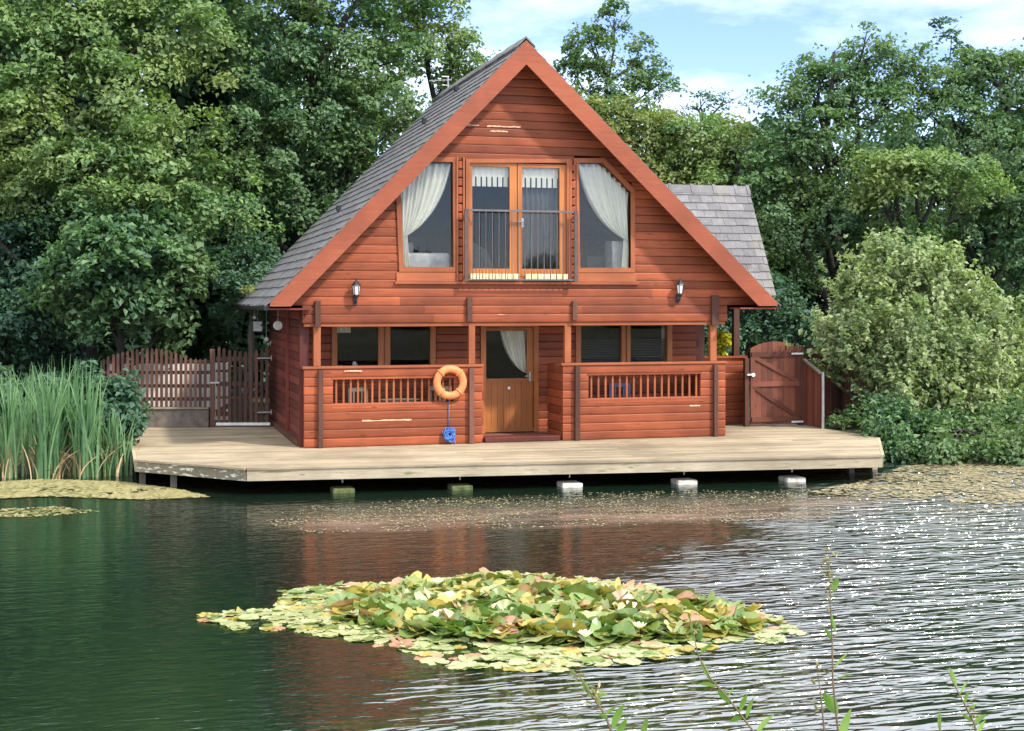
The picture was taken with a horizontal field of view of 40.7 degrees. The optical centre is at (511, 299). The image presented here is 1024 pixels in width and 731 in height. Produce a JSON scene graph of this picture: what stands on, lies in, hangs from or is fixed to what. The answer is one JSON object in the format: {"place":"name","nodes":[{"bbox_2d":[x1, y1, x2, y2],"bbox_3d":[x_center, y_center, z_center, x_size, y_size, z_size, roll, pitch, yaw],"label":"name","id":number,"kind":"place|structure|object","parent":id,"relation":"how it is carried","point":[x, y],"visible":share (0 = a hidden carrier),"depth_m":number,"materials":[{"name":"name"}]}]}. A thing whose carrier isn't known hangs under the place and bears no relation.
{"place":"outdoors","nodes":[
{"label":"outdoors","id":0,"kind":"place"},
{"bbox_2d":[364,237,449,305],"bbox_3d":[-1.988,-0.525,25.707,1.250,1.390,2.430,0,0,-16],"label":"bed","id":1,"kind":"object","parent":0,"point":[419,256],"visible":0.22,"depth_m":24.64,"materials":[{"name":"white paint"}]},
{"bbox_2d":[451,243,493,288],"bbox_3d":[-0.739,-0.460,25.054,0.814,1.280,0.597,0,0,-16],"label":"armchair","id":2,"kind":"object","parent":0,"point":[485,262],"visible":0.14,"depth_m":25.10,"materials":[{"name":"grey fabric"}]},
{"bbox_2d":[0,461,1023,730],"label":"pond water","id":3,"kind":"structure","parent":0,"point":[102,627],"depth_m":13.87,"materials":[{"name":"green liquid"}]},
{"bbox_2d":[0,367,43,478],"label":"reed clump","id":4,"kind":"object","parent":3,"relation":"on","point":[11,444],"visible":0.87,"depth_m":23.04,"materials":[{"name":"plant"}]},
{"bbox_2d":[0,365,56,453],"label":"reed clump","id":5,"kind":"object","parent":3,"relation":"on","point":[34,418],"visible":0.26,"depth_m":24.05,"materials":[{"name":"plant"}]},
{"bbox_2d":[4,360,84,479],"bbox_3d":[-7.693,1.960,22.986,1.245,2.081,1.462,0,0,10],"label":"reed clump","id":6,"kind":"object","parent":3,"relation":"on","point":[48,463],"visible":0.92,"depth_m":22.87,"materials":[{"name":"plant"}]},
{"bbox_2d":[0,506,99,516],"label":"algae streaks","id":7,"kind":"object","parent":3,"relation":"on","point":[66,510],"visible":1,"depth_m":19.23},
{"bbox_2d":[34,354,97,456],"bbox_3d":[-7.687,1.968,24.049,1.290,2.065,1.300,0,0,-16],"label":"reed clump","id":8,"kind":"object","parent":3,"relation":"on","point":[68,440],"visible":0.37,"depth_m":23.87,"materials":[{"name":"plant"}]},
{"bbox_2d":[24,360,133,478],"bbox_3d":[-7.350,1.986,23.221,1.526,2.028,1.506,0,0,28],"label":"reed clump","id":9,"kind":"object","parent":3,"relation":"on","point":[83,438],"visible":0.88,"depth_m":23.02,"materials":[{"name":"plant"}]},
{"bbox_2d":[65,401,125,472],"bbox_3d":[-7.277,2.346,23.726,1.765,1.309,1.168,0,0,20],"label":"reed clump","id":10,"kind":"object","parent":3,"relation":"on","point":[104,441],"visible":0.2,"depth_m":23.62,"materials":[{"name":"plant"}]},
{"bbox_2d":[0,479,209,499],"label":"algae mat","id":11,"kind":"object","parent":3,"relation":"on","point":[7,488],"visible":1,"depth_m":21.36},
{"bbox_2d":[88,408,139,477],"bbox_3d":[-6.794,2.410,23.336,1.251,1.179,1.061,0,0,40],"label":"reed clump","id":12,"kind":"object","parent":3,"relation":"on","point":[113,461],"visible":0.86,"depth_m":23.25,"materials":[{"name":"plant"}]},
{"bbox_2d":[196,570,806,672],"bbox_3d":[0.022,2.899,12.957,3.797,0.258,5.155,0,0,-57],"label":"lily pad carpet","id":13,"kind":"object","parent":3,"relation":"on","point":[316,612],"visible":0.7,"depth_m":12.38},
{"bbox_2d":[329,597,363,609],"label":"lily pad","id":14,"kind":"object","parent":13,"relation":"on","point":[343,602],"visible":0.88,"depth_m":13.00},
{"bbox_2d":[325,592,359,606],"bbox_3d":[-1.612,2.888,13.202,0.344,0.091,0.251,0,17,-17],"label":"lily pad","id":15,"kind":"object","parent":14,"relation":"on","point":[333,598],"visible":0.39,"depth_m":13.27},
{"bbox_2d":[398,624,431,637],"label":"lily pad","id":16,"kind":"object","parent":13,"relation":"on","point":[404,633],"visible":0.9,"depth_m":12.10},
{"bbox_2d":[402,619,433,629],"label":"lily pad","id":17,"kind":"object","parent":13,"relation":"on","point":[415,623],"visible":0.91,"depth_m":12.10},
{"bbox_2d":[428,609,455,620],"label":"lily pad","id":18,"kind":"object","parent":13,"relation":"on","point":[449,613],"visible":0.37,"depth_m":12.49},
{"bbox_2d":[450,610,465,628],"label":"lily pad","id":19,"kind":"object","parent":13,"relation":"on","point":[456,614],"visible":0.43,"depth_m":12.44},
{"bbox_2d":[428,616,458,627],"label":"lily pad","id":20,"kind":"object","parent":19,"relation":"on","point":[434,619],"visible":0.62,"depth_m":12.18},
{"bbox_2d":[452,578,484,591],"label":"lily pad","id":21,"kind":"object","parent":13,"relation":"on","point":[473,582],"visible":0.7,"depth_m":13.88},
{"bbox_2d":[465,607,494,623],"bbox_3d":[-0.276,2.867,12.414,0.325,0.060,0.368,27,26,31],"label":"lily pad","id":22,"kind":"object","parent":13,"relation":"on","point":[472,613],"visible":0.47,"depth_m":12.50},
{"bbox_2d":[489,599,512,609],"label":"lily pad","id":23,"kind":"object","parent":13,"relation":"on","point":[503,604],"visible":0.23,"depth_m":12.88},
{"bbox_2d":[517,603,551,616],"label":"lily pad","id":24,"kind":"object","parent":13,"relation":"on","point":[542,608],"visible":0.88,"depth_m":12.69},
{"bbox_2d":[518,632,554,642],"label":"lily pad","id":25,"kind":"object","parent":13,"relation":"on","point":[536,638],"visible":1,"depth_m":11.84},
{"bbox_2d":[540,622,570,630],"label":"lily pad","id":26,"kind":"object","parent":13,"relation":"on","point":[563,626],"visible":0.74,"depth_m":12.01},
{"bbox_2d":[562,583,597,597],"bbox_3d":[0.659,2.861,13.436,0.386,0.112,0.280,19,-30,-10],"label":"lily pad","id":27,"kind":"object","parent":13,"relation":"on","point":[579,588],"visible":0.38,"depth_m":13.36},
{"bbox_2d":[569,592,593,602],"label":"lily pad","id":28,"kind":"object","parent":13,"relation":"on","point":[574,598],"visible":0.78,"depth_m":13.23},
{"bbox_2d":[590,618,611,640],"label":"lily pad","id":29,"kind":"object","parent":13,"relation":"on","point":[596,624],"visible":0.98,"depth_m":12.00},
{"bbox_2d":[596,611,626,621],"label":"lily pad","id":30,"kind":"object","parent":13,"relation":"on","point":[611,616],"visible":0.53,"depth_m":12.48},
{"bbox_2d":[614,608,637,618],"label":"lily pad","id":31,"kind":"object","parent":13,"relation":"on","point":[626,611],"visible":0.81,"depth_m":12.56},
{"bbox_2d":[633,614,659,635],"bbox_3d":[1.173,2.848,12.170,0.245,0.091,0.351,14,14,-2],"label":"lily pad","id":32,"kind":"object","parent":13,"relation":"on","point":[655,625],"visible":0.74,"depth_m":12.13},
{"bbox_2d":[661,588,694,595],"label":"lily pad","id":33,"kind":"object","parent":13,"relation":"on","point":[674,592],"visible":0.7,"depth_m":13.39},
{"bbox_2d":[736,609,761,631],"bbox_3d":[2.123,2.859,12.376,0.236,0.086,0.324,16,14,-23],"label":"lily pad","id":34,"kind":"object","parent":13,"relation":"on","point":[751,615],"visible":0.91,"depth_m":12.43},
{"bbox_2d":[530,581,555,594],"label":"lily pad","id":35,"kind":"object","parent":3,"relation":"on","point":[540,585],"visible":0.44,"depth_m":13.56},
{"bbox_2d":[559,603,587,620],"bbox_3d":[0.599,2.873,12.576,0.342,0.113,0.318,9,-19,35],"label":"lily pad","id":36,"kind":"object","parent":3,"relation":"on","point":[563,608],"visible":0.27,"depth_m":12.52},
{"bbox_2d":[337,503,814,525],"bbox_3d":[1.697,2.956,19.264,10.820,0.001,2.797,0,0,-16],"label":"scum film","id":37,"kind":"object","parent":3,"relation":"on","point":[623,516],"visible":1,"depth_m":18.92,"materials":[{"name":"beige"}]},
{"bbox_2d":[268,489,891,525],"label":"weed specks","id":38,"kind":"object","parent":3,"relation":"on","point":[566,505],"visible":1,"depth_m":19.96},
{"bbox_2d":[267,505,1021,532],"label":"weed flecks","id":39,"kind":"object","parent":3,"relation":"on","point":[692,518],"visible":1,"depth_m":18.76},
{"bbox_2d":[679,620,702,641],"bbox_3d":[1.568,2.896,12.053,0.200,0.075,0.306,-18,20,-2],"label":"lily pad","id":40,"kind":"object","parent":3,"relation":"on","point":[698,636],"visible":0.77,"depth_m":12.04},
{"bbox_2d":[812,462,1023,504],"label":"weed mat","id":41,"kind":"object","parent":3,"relation":"on","point":[975,475],"visible":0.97,"depth_m":22.04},
{"bbox_2d":[0,330,1023,474],"bbox_3d":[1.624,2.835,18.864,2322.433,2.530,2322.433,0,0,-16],"label":"ground","id":42,"kind":"structure","parent":0,"point":[836,427],"depth_m":25.35,"materials":[{"name":"plant"}]},
{"bbox_2d":[0,362,66,425],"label":"bank bush","id":43,"kind":"object","parent":42,"relation":"on","point":[2,368],"visible":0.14,"depth_m":25.52,"materials":[{"name":"green plant"}]},
{"bbox_2d":[0,159,141,415],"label":"dark tree","id":44,"kind":"object","parent":42,"relation":"on","point":[11,282],"visible":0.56,"depth_m":28.95,"materials":[{"name":"green plant"}]},
{"bbox_2d":[59,359,154,449],"bbox_3d":[-7.110,1.865,24.232,1.657,1.686,1.629,0,0,-16],"label":"nettle bush","id":45,"kind":"object","parent":42,"relation":"on","point":[126,399],"visible":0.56,"depth_m":24.04,"materials":[{"name":"green plant"}]},
{"bbox_2d":[4,199,219,378],"bbox_3d":[-7.945,0.332,27.478,4.140,4.685,2.921,0,0,-16],"label":"tree","id":46,"kind":"object","parent":42,"relation":"on","point":[127,247],"visible":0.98,"depth_m":27.25,"materials":[{"name":"green plant"}]},
{"bbox_2d":[0,0,228,379],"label":"woodland tree","id":47,"kind":"object","parent":42,"relation":"on","point":[143,340],"visible":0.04,"depth_m":33.03,"materials":[{"name":"green plant"}]},
{"bbox_2d":[0,0,285,376],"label":"broad tree","id":48,"kind":"object","parent":42,"relation":"on","point":[146,165],"visible":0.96,"depth_m":28.72,"materials":[{"name":"green plant"}]},
{"bbox_2d":[0,0,325,393],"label":"woodland tree","id":49,"kind":"object","parent":42,"relation":"on","point":[208,329],"visible":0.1,"depth_m":35.13,"materials":[{"name":"green plant"}]},
{"bbox_2d":[110,362,227,419],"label":"garden wall","id":50,"kind":"structure","parent":42,"relation":"on","point":[208,382],"depth_m":29.02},
{"bbox_2d":[186,232,285,418],"bbox_3d":[-5.394,0.619,29.521,3.003,4.176,2.101,0,0,6],"label":"pale tree","id":51,"kind":"object","parent":42,"relation":"on","point":[223,278],"visible":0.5,"depth_m":29.42,"materials":[{"name":"green plant"}]},
{"bbox_2d":[166,6,392,395],"bbox_3d":[-6.996,-2.600,38.338,9.569,11.315,8.142,0,0,-17],"label":"woodland tree","id":52,"kind":"object","parent":42,"relation":"on","point":[289,234],"visible":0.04,"depth_m":36.68,"materials":[{"name":"green plant"}]},
{"bbox_2d":[183,0,451,295],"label":"tall tree","id":53,"kind":"object","parent":42,"relation":"on","point":[311,199],"visible":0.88,"depth_m":32.48,"materials":[{"name":"green plant"}]},
{"bbox_2d":[327,0,500,180],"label":"roadside tree","id":54,"kind":"object","parent":42,"relation":"on","point":[452,56],"visible":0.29,"depth_m":36.54,"materials":[{"name":"green plant"}]},
{"bbox_2d":[132,418,883,492],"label":"wooden deck","id":55,"kind":"structure","parent":42,"relation":"on","point":[270,452],"depth_m":22.52,"materials":[{"name":"brown wood"}]},
{"bbox_2d":[135,407,209,427],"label":"wall","id":56,"kind":"structure","parent":55,"relation":"on","point":[180,417],"depth_m":27.44,"materials":[{"name":"grey concrete"}]},
{"bbox_2d":[101,348,209,406],"bbox_3d":[-7.123,1.542,27.555,2.157,1.177,0.094,0,0,0],"label":"picket fence","id":57,"kind":"object","parent":56,"relation":"on","point":[166,372],"visible":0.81,"depth_m":27.52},
{"bbox_2d":[210,349,214,426],"bbox_3d":[-5.981,1.760,27.550,0.100,1.560,0.100,0,0,-16],"label":"gate post","id":58,"kind":"object","parent":55,"relation":"on","point":[212,388],"visible":1,"depth_m":27.50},
{"bbox_2d":[210,347,271,424],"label":"picket gate","id":59,"kind":"structure","parent":58,"relation":"attached to","point":[250,396],"depth_m":27.55,"materials":[{"name":"brown wood"}]},
{"bbox_2d":[347,387,367,402],"bbox_3d":[-2.623,2.055,24.547,0.470,0.970,0.440,0,0,-44],"label":"porch chair","id":60,"kind":"object","parent":55,"relation":"on","point":[361,390],"visible":0.18,"depth_m":24.65,"materials":[{"name":"grey wood"}]},
{"bbox_2d":[233,36,780,447],"bbox_3d":[0.008,-1.168,27.847,10.610,7.476,7.200,0,0,-16],"label":"log cabin","id":61,"kind":"object","parent":55,"relation":"on","point":[697,258],"visible":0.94,"depth_m":25.02,"materials":[{"name":"wood"},{"name":"red-orange stained wood"},{"name":"glass"}]},
{"bbox_2d":[331,326,435,365],"bbox_3d":[-2.344,0.910,25.217,1.920,0.940,0.120,0,0,-16],"label":"window","id":62,"kind":"structure","parent":61,"relation":"in","point":[383,332],"depth_m":25.17,"materials":[{"name":"brown wood"}]},
{"bbox_2d":[401,163,450,266],"bbox_3d":[-1.525,-1.470,24.289,0.931,1.880,0.100,0,0,-16],"label":"curtain","id":63,"kind":"object","parent":61,"relation":"hanging from","point":[422,193],"visible":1,"depth_m":24.27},
{"bbox_2d":[396,157,455,280],"bbox_3d":[-1.500,-1.422,24.216,1.118,2.186,0.125,0,0,-16],"label":"window","id":64,"kind":"structure","parent":61,"relation":"in","point":[405,273],"depth_m":24.20,"materials":[{"name":"orange wood"}]},
{"bbox_2d":[433,365,466,399],"bbox_3d":[-1.087,1.447,24.225,0.606,0.606,0.149,0,0,-16],"label":"lifebuoy","id":65,"kind":"object","parent":61,"relation":"hanging from","point":[458,372],"visible":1,"depth_m":24.18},
{"bbox_2d":[442,400,455,444],"bbox_3d":[-1.096,2.132,24.218,0.247,0.862,0.115,0,0,-16],"label":"rope","id":66,"kind":"object","parent":65,"relation":"hanging from","point":[447,431],"visible":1,"depth_m":24.19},
{"bbox_2d":[472,166,507,186],"bbox_3d":[-0.398,-2.203,24.601,0.699,0.364,0.012,0,0,-16],"label":"pelmet curtain","id":67,"kind":"object","parent":61,"relation":"hanging from","point":[479,172],"visible":1,"depth_m":24.60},
{"bbox_2d":[486,327,533,431],"bbox_3d":[-0.045,1.495,25.834,0.940,1.950,0.117,0,0,-16],"label":"front door","id":68,"kind":"structure","parent":61,"relation":"in","point":[509,401],"depth_m":25.88,"materials":[{"name":"brown wood"}]},
{"bbox_2d":[499,327,525,372],"bbox_3d":[0.017,0.930,26.016,0.550,0.940,0.102,0,0,-16],"label":"curtain","id":69,"kind":"object","parent":61,"relation":"hanging from","point":[514,343],"visible":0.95,"depth_m":26.03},
{"bbox_2d":[465,159,570,280],"bbox_3d":[0.111,-1.441,24.635,1.939,2.201,0.230,0,0,-16],"label":"french door","id":70,"kind":"structure","parent":61,"relation":"in","point":[515,166],"depth_m":24.63,"materials":[{"name":"orange wood"}]},
{"bbox_2d":[464,209,577,281],"bbox_3d":[0.160,-0.963,24.524,2.093,1.271,0.140,0,0,-16],"label":"balcony railing","id":71,"kind":"object","parent":61,"relation":"attached to","point":[466,245],"visible":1,"depth_m":24.50,"materials":[{"name":"metal"}]},
{"bbox_2d":[522,185,557,268],"bbox_3d":[0.471,-1.300,24.928,0.768,1.543,0.043,0,0,-16],"label":"net curtain","id":72,"kind":"object","parent":61,"relation":"hanging from","point":[541,198],"visible":0.84,"depth_m":24.94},
{"bbox_2d":[522,168,557,187],"bbox_3d":[0.489,-2.203,24.850,0.713,0.364,0.012,0,0,-16],"label":"pelmet curtain","id":73,"kind":"object","parent":61,"relation":"hanging from","point":[539,173],"visible":1,"depth_m":24.85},
{"bbox_2d":[581,340,619,362],"bbox_3d":[1.671,1.012,26.419,0.820,0.497,0.020,0,0,-16],"label":"slatted blind","id":74,"kind":"object","parent":61,"relation":"attached to","point":[600,351],"visible":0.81,"depth_m":26.43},
{"bbox_2d":[579,164,628,267],"bbox_3d":[1.680,-1.505,25.189,1.038,1.950,0.100,0,0,-16],"label":"curtain","id":75,"kind":"object","parent":61,"relation":"hanging from","point":[606,192],"visible":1,"depth_m":25.20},
{"bbox_2d":[573,158,635,281],"bbox_3d":[1.681,-1.451,25.110,1.197,2.245,0.125,0,0,-16],"label":"window","id":76,"kind":"structure","parent":61,"relation":"in","point":[628,274],"depth_m":25.11,"materials":[{"name":"orange wood"}]},
{"bbox_2d":[574,325,671,362],"bbox_3d":[2.142,0.910,26.478,1.960,0.940,0.120,0,0,-16],"label":"window","id":77,"kind":"structure","parent":61,"relation":"in","point":[625,330],"depth_m":26.43,"materials":[{"name":"brown wood"}]},
{"bbox_2d":[631,339,664,361],"bbox_3d":[2.605,1.012,26.681,0.760,0.497,0.020,0,0,-16],"label":"slatted blind","id":78,"kind":"object","parent":61,"relation":"attached to","point":[647,351],"visible":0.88,"depth_m":26.68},
{"bbox_2d":[608,383,629,396],"bbox_3d":[2.100,2.055,25.854,0.470,0.970,0.440,0,0,-21],"label":"porch chair","id":79,"kind":"object","parent":55,"relation":"on","point":[615,386],"visible":0.17,"depth_m":26.00,"materials":[{"name":"blue paint"}]},
{"bbox_2d":[743,358,748,426],"bbox_3d":[4.695,1.854,27.674,0.090,1.372,0.100,0,0,-16],"label":"gate post","id":80,"kind":"object","parent":55,"relation":"on","point":[745,393],"visible":1,"depth_m":27.63,"materials":[{"name":"brown wood"}]},
{"bbox_2d":[798,345,803,424],"bbox_3d":[5.859,1.732,28.001,0.090,1.617,0.100,0,0,-16],"label":"gate post","id":81,"kind":"object","parent":55,"relation":"on","point":[801,347],"visible":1,"depth_m":27.96,"materials":[{"name":"brown wood"}]},
{"bbox_2d":[747,341,802,424],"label":"arched gate","id":82,"kind":"structure","parent":81,"relation":"attached to","point":[774,374],"depth_m":27.78,"materials":[{"name":"brown wood"}]},
{"bbox_2d":[802,358,823,428],"bbox_3d":[6.002,1.861,27.549,0.096,1.357,0.873,0,0,-14],"label":"side fence panel","id":83,"kind":"object","parent":55,"relation":"on","point":[813,395],"visible":1,"depth_m":27.51,"materials":[{"name":"brown wood"}]},
{"bbox_2d":[565,662,626,730],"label":"leafy twig","id":84,"kind":"object","parent":42,"relation":"on","point":[617,715],"visible":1,"depth_m":3.60,"materials":[{"name":"green plant"}]},
{"bbox_2d":[552,0,687,140],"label":"sparse tree","id":85,"kind":"object","parent":42,"relation":"on","point":[638,77],"visible":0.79,"depth_m":42.70,"materials":[{"name":"green plant"}]},
{"bbox_2d":[567,80,776,184],"bbox_3d":[3.952,-1.713,37.960,6.981,8.849,3.810,0,0,-16],"label":"rounded tree","id":86,"kind":"object","parent":42,"relation":"on","point":[631,121],"visible":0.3,"depth_m":37.59,"materials":[{"name":"green plant"}]},
{"bbox_2d":[657,87,750,129],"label":"thin topped tree","id":87,"kind":"object","parent":42,"relation":"on","point":[708,96],"visible":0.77,"depth_m":41.78,"materials":[{"name":"green plant"}]},
{"bbox_2d":[707,330,731,355],"bbox_3d":[4.354,1.580,28.573,0.690,1.920,0.488,0,0,-16],"label":"flowering plant","id":88,"kind":"object","parent":42,"relation":"on","point":[723,341],"visible":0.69,"depth_m":28.45,"materials":[{"name":"yellow plant"}]},
{"bbox_2d":[639,129,800,357],"bbox_3d":[5.589,-1.177,40.749,5.767,8.200,7.426,0,0,0],"label":"woodland tree","id":89,"kind":"object","parent":42,"relation":"on","point":[679,168],"depth_m":39.38,"materials":[{"name":"green plant"}]},
{"bbox_2d":[689,617,773,730],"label":"leafy twig","id":90,"kind":"object","parent":42,"relation":"on","point":[723,695],"visible":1,"depth_m":3.80,"materials":[{"name":"green plant"}]},
{"bbox_2d":[652,103,824,349],"bbox_3d":[6.116,-1.284,36.805,4.329,7.963,4.191,0,0,-16],"label":"hedgerow tree","id":91,"kind":"object","parent":42,"relation":"on","point":[723,146],"visible":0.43,"depth_m":36.62,"materials":[{"name":"green plant"}]},
{"bbox_2d":[704,262,833,381],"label":"understorey tree","id":92,"kind":"object","parent":42,"relation":"on","point":[780,288],"visible":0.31,"depth_m":32.70,"materials":[{"name":"green plant"}]},
{"bbox_2d":[731,116,881,376],"bbox_3d":[8.278,-1.359,41.516,6.106,8.599,7.715,0,0,9],"label":"woodland tree","id":93,"kind":"object","parent":42,"relation":"on","point":[813,299],"visible":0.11,"depth_m":39.63,"materials":[{"name":"green plant"}]},
{"bbox_2d":[810,662,830,730],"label":"leafy twig","id":94,"kind":"object","parent":42,"relation":"on","point":[820,694],"visible":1,"depth_m":4.10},
{"bbox_2d":[820,547,855,730],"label":"leafy twig","id":95,"kind":"object","parent":42,"relation":"on","point":[831,703],"visible":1,"depth_m":4.00,"materials":[{"name":"green plant"}]},
{"bbox_2d":[733,21,947,319],"bbox_3d":[8.773,-2.348,36.015,6.314,10.108,3.515,0,0,-16],"label":"spreading tree","id":96,"kind":"object","parent":42,"relation":"on","point":[805,139],"visible":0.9,"depth_m":35.76,"materials":[{"name":"green plant"}]},
{"bbox_2d":[824,399,870,429],"bbox_3d":[6.734,2.404,27.537,1.341,0.829,0.867,0,0,-41],"label":"ivy clump","id":97,"kind":"object","parent":42,"relation":"on","point":[842,420],"visible":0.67,"depth_m":27.36,"materials":[{"name":"green plant"}]},
{"bbox_2d":[783,224,1023,432],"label":"willow bush","id":98,"kind":"object","parent":42,"relation":"on","point":[922,346],"visible":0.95,"depth_m":27.40,"materials":[{"name":"green plant"}]},
{"bbox_2d":[810,110,1021,343],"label":"woodland tree","id":99,"kind":"object","parent":42,"relation":"on","point":[919,140],"visible":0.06,"depth_m":40.20,"materials":[{"name":"green plant"}]},
{"bbox_2d":[831,143,1022,290],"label":"layered tree","id":100,"kind":"object","parent":42,"relation":"on","point":[892,183],"visible":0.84,"depth_m":33.96,"materials":[{"name":"green plant"}]},
{"bbox_2d":[847,390,1023,465],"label":"waterside bush","id":101,"kind":"object","parent":42,"relation":"on","point":[991,433],"visible":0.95,"depth_m":25.49,"materials":[{"name":"green plant"}]},
{"bbox_2d":[926,16,975,206],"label":"wispy tree","id":102,"kind":"object","parent":42,"relation":"on","point":[949,31],"visible":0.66,"depth_m":40.83,"materials":[{"name":"green plant"}]},
{"bbox_2d":[895,37,1023,318],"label":"edge tree","id":103,"kind":"object","parent":42,"relation":"on","point":[984,66],"visible":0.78,"depth_m":36.41,"materials":[{"name":"green plant"}]},
{"bbox_2d":[947,667,986,730],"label":"leafy twig","id":104,"kind":"object","parent":42,"relation":"on","point":[979,718],"visible":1,"depth_m":4.20,"materials":[{"name":"green plant"}]},
{"bbox_2d":[932,90,1023,373],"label":"woodland tree","id":105,"kind":"object","parent":42,"relation":"on","point":[1015,210],"visible":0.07,"depth_m":39.63,"materials":[{"name":"green plant"}]},
{"bbox_2d":[73,0,1023,290],"label":"sky","id":106,"kind":"structure","parent":0,"point":[716,44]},
{"bbox_2d":[587,256,603,267],"bbox_3d":[1.548,-0.645,25.730,0.330,0.350,0.100,0,0,-16],"label":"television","id":107,"kind":"object","parent":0,"point":[595,261],"visible":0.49,"depth_m":25.70,"materials":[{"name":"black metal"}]},
{"bbox_2d":[605,241,622,267],"bbox_3d":[1.969,-0.460,25.747,0.347,1.260,0.435,0,0,-16],"label":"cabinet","id":108,"kind":"object","parent":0,"point":[613,254],"visible":0.32,"depth_m":25.55,"materials":[{"name":"white paint"}]},
{"bbox_2d":[806,346,896,420],"bbox_3d":[7.558,1.775,29.473,2.789,1.650,0.428,0,0,-24],"label":"board fence","id":109,"kind":"object","parent":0,"point":[836,396],"visible":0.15,"depth_m":29.32,"materials":[{"name":"brown wood"}]},
{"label":"lily pad","id":110,"kind":"object","parent":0,"visible":0},
{"bbox_2d":[653,598,682,605],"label":"lily pad","id":111,"kind":"object","parent":110,"relation":"on","point":[670,601],"visible":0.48,"depth_m":13.02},
{"label":"lily pad","id":112,"kind":"object","parent":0,"visible":0},
{"bbox_2d":[556,618,587,633],"bbox_3d":[0.549,2.863,12.095,0.314,0.104,0.313,20,-15,13],"label":"lily pad","id":113,"kind":"object","parent":112,"relation":"on","point":[579,625],"visible":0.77,"depth_m":12.00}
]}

